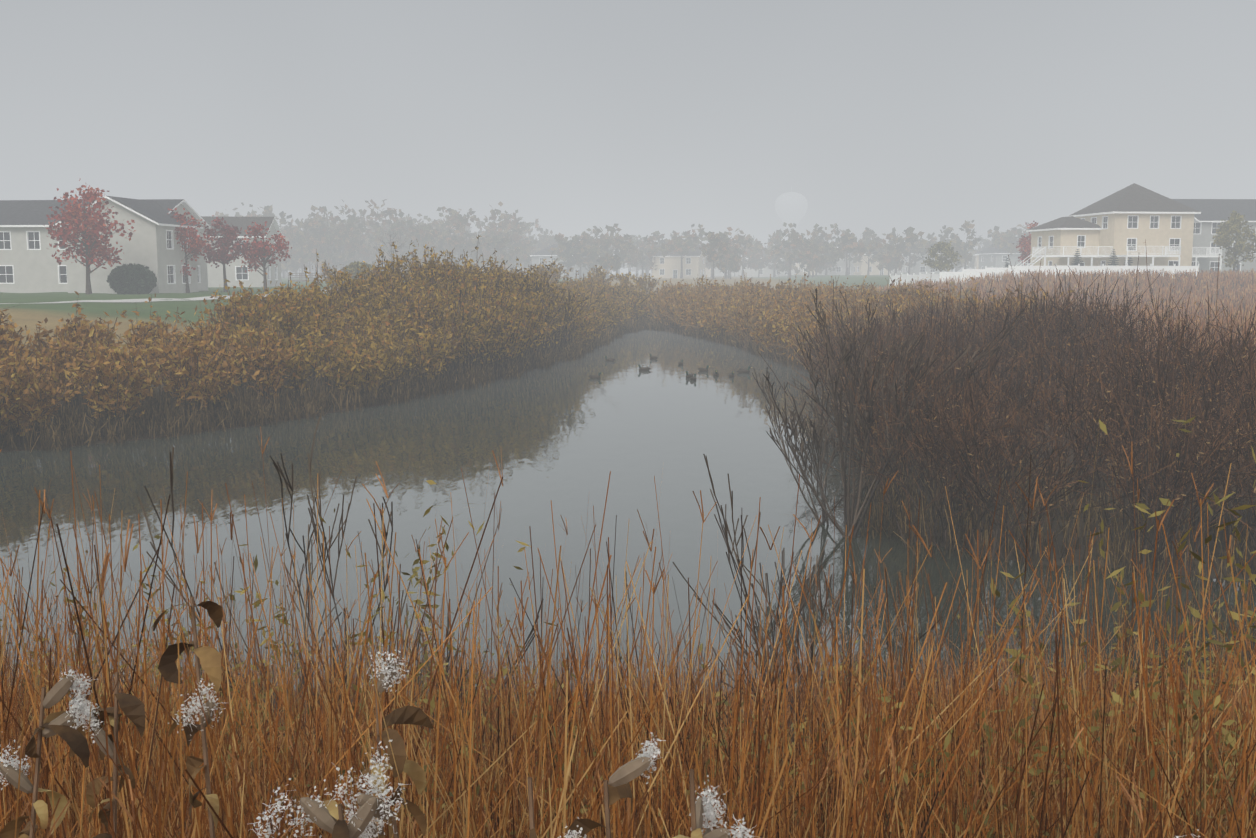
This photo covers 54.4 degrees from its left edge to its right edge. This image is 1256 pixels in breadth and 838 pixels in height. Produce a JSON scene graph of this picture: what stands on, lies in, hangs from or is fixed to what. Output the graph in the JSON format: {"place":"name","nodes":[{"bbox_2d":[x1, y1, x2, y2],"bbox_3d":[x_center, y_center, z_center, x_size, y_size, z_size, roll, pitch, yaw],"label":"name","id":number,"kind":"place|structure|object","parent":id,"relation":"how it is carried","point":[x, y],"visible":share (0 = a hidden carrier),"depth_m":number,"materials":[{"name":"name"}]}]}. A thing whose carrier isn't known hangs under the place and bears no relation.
{"place":"outdoors","nodes":[
{"label":"outdoors","id":0,"kind":"place"},
{"bbox_2d":[0,427,1255,837],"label":"grass","id":1,"kind":"structure","parent":0,"point":[150,817],"depth_m":2.86,"materials":[{"name":"brown plant"}]},
{"bbox_2d":[0,330,1255,724],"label":"pond water","id":2,"kind":"structure","parent":0,"point":[564,438],"depth_m":22.13,"materials":[{"name":"grey liquid"}]},
{"bbox_2d":[0,313,1255,590],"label":"bank sedge","id":3,"kind":"object","parent":2,"relation":"in","point":[250,411],"visible":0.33,"depth_m":32.48,"materials":[{"name":"brown plant"}]},
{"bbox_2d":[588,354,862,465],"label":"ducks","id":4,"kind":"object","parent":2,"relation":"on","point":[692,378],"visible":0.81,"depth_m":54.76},
{"bbox_2d":[752,288,1028,537],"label":"bare bushes","id":5,"kind":"object","parent":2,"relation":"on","point":[849,520],"visible":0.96,"depth_m":20.83,"materials":[{"name":"brown plant"}]},
{"bbox_2d":[0,271,1255,578],"bbox_3d":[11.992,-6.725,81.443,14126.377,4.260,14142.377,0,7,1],"label":"ground","id":6,"kind":"structure","parent":0,"point":[50,307],"depth_m":38.06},
{"bbox_2d":[44,179,135,293],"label":"maple tree","id":7,"kind":"object","parent":6,"relation":"on","point":[93,248],"visible":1,"depth_m":89.32,"materials":[{"name":"red plant"}]},
{"bbox_2d":[0,196,209,293],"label":"house row","id":8,"kind":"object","parent":6,"relation":"on","point":[29,263],"visible":0.67,"depth_m":99.59,"materials":[{"name":"beige"}]},
{"bbox_2d":[0,273,337,303],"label":"path","id":9,"kind":"structure","parent":6,"relation":"on","point":[189,299],"depth_m":76.80,"materials":[{"name":"concrete"}]},
{"bbox_2d":[167,208,216,292],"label":"maple tree","id":10,"kind":"object","parent":6,"relation":"on","point":[200,243],"visible":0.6,"depth_m":99.50,"materials":[{"name":"red plant"}]},
{"bbox_2d":[202,215,249,291],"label":"maple tree","id":11,"kind":"object","parent":6,"relation":"on","point":[224,243],"visible":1,"depth_m":101.86,"materials":[{"name":"red plant"}]},
{"bbox_2d":[0,291,460,446],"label":"willow shrubs","id":12,"kind":"object","parent":6,"relation":"on","point":[78,357],"visible":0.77,"depth_m":34.41,"materials":[{"name":"yellow plant"}]},
{"bbox_2d":[106,261,371,293],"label":"shrubs","id":13,"kind":"object","parent":6,"relation":"on","point":[130,278],"visible":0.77,"depth_m":93.00,"materials":[{"name":"green plant"}]},
{"bbox_2d":[201,216,284,286],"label":"house","id":14,"kind":"structure","parent":6,"relation":"on","point":[235,272],"depth_m":133.06,"materials":[{"name":"beige"}]},
{"bbox_2d":[238,221,291,291],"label":"maple tree","id":15,"kind":"object","parent":6,"relation":"on","point":[261,250],"visible":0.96,"depth_m":104.12,"materials":[{"name":"red plant"}]},
{"bbox_2d":[373,230,406,268],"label":"bare tree trunk","id":16,"kind":"object","parent":6,"relation":"on","point":[391,251],"visible":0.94,"depth_m":198.94,"materials":[{"name":"grey plant"}]},
{"bbox_2d":[203,235,656,410],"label":"willow shrubs","id":17,"kind":"object","parent":6,"relation":"on","point":[503,314],"visible":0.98,"depth_m":48.40,"materials":[{"name":"yellow plant"}]},
{"bbox_2d":[138,416,941,824],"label":"bare bushes","id":18,"kind":"object","parent":6,"relation":"on","point":[532,632],"visible":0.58,"depth_m":6.36,"materials":[{"name":"brown plant"}]},
{"bbox_2d":[0,597,1199,837],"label":"milkweed plants","id":19,"kind":"object","parent":6,"relation":"on","point":[68,727],"visible":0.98,"depth_m":1.72,"materials":[{"name":"white plant"}]},
{"bbox_2d":[214,199,1030,278],"bbox_3d":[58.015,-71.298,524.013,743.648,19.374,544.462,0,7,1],"label":"trees","id":20,"kind":"object","parent":6,"relation":"on","point":[344,243],"visible":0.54,"depth_m":293.93,"materials":[{"name":"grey plant"}]},
{"bbox_2d":[0,376,1255,837],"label":"forbs","id":21,"kind":"object","parent":6,"relation":"on","point":[1234,616],"visible":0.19,"depth_m":3.78,"materials":[{"name":"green plant"}]},
{"bbox_2d":[0,611,1255,837],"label":"bent grass","id":22,"kind":"structure","parent":6,"relation":"on","point":[602,769],"depth_m":2.96,"materials":[{"name":"brown plant"}]},
{"bbox_2d":[315,256,972,314],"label":"shrubs","id":23,"kind":"object","parent":6,"relation":"on","point":[640,281],"visible":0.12,"depth_m":115.07,"materials":[{"name":"green plant"}]},
{"bbox_2d":[281,241,1028,277],"bbox_3d":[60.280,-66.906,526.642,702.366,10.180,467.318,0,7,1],"label":"trees","id":24,"kind":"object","parent":6,"relation":"on","point":[669,265],"depth_m":310.23,"materials":[{"name":"beige"}]},
{"bbox_2d":[775,186,807,241],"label":"water tower","id":25,"kind":"structure","parent":6,"relation":"on","point":[791,207],"depth_m":848.12,"materials":[{"name":"metal"}]},
{"bbox_2d":[642,272,1081,393],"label":"reeds","id":26,"kind":"object","parent":6,"relation":"on","point":[768,316],"visible":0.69,"depth_m":67.51,"materials":[{"name":"orange plant"}]},
{"bbox_2d":[921,240,961,271],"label":"tree","id":27,"kind":"object","parent":6,"relation":"on","point":[945,250],"visible":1,"depth_m":181.64,"materials":[{"name":"green plant"}]},
{"bbox_2d":[757,239,1255,575],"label":"bare shrubs","id":28,"kind":"object","parent":6,"relation":"on","point":[1037,351],"visible":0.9,"depth_m":21.29,"materials":[{"name":"brown plant"}]},
{"bbox_2d":[1012,221,1037,264],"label":"tree","id":29,"kind":"object","parent":6,"relation":"on","point":[1025,243],"visible":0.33,"depth_m":154.84,"materials":[{"name":"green plant"}]},
{"bbox_2d":[889,264,1198,285],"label":"white fence","id":30,"kind":"object","parent":6,"relation":"on","point":[967,273],"visible":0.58,"depth_m":139.22,"materials":[{"name":"white"}]},
{"bbox_2d":[844,268,1255,539],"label":"field grass","id":31,"kind":"structure","parent":6,"relation":"on","point":[1226,280],"depth_m":114.41,"materials":[{"name":"beige plant"}]},
{"bbox_2d":[1004,249,1132,267],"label":"conifer trees","id":32,"kind":"object","parent":6,"relation":"on","point":[1077,261],"visible":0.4,"depth_m":141.80,"materials":[{"name":"plant"}]},
{"bbox_2d":[1016,183,1200,270],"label":"beige house","id":33,"kind":"structure","parent":6,"relation":"on","point":[1125,221],"depth_m":143.39,"materials":[{"name":"beige"}]},
{"bbox_2d":[1172,199,1255,273],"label":"grey house","id":34,"kind":"structure","parent":6,"relation":"on","point":[1205,251],"depth_m":154.11,"materials":[{"name":"beige"}]},
{"bbox_2d":[1212,210,1255,271],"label":"tree","id":35,"kind":"object","parent":6,"relation":"on","point":[1233,223],"visible":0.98,"depth_m":137.03,"materials":[{"name":"green plant"}]},
{"bbox_2d":[0,0,1255,271],"label":"sky","id":36,"kind":"structure","parent":0,"point":[643,117],"materials":[{"name":"grey"}]}
]}

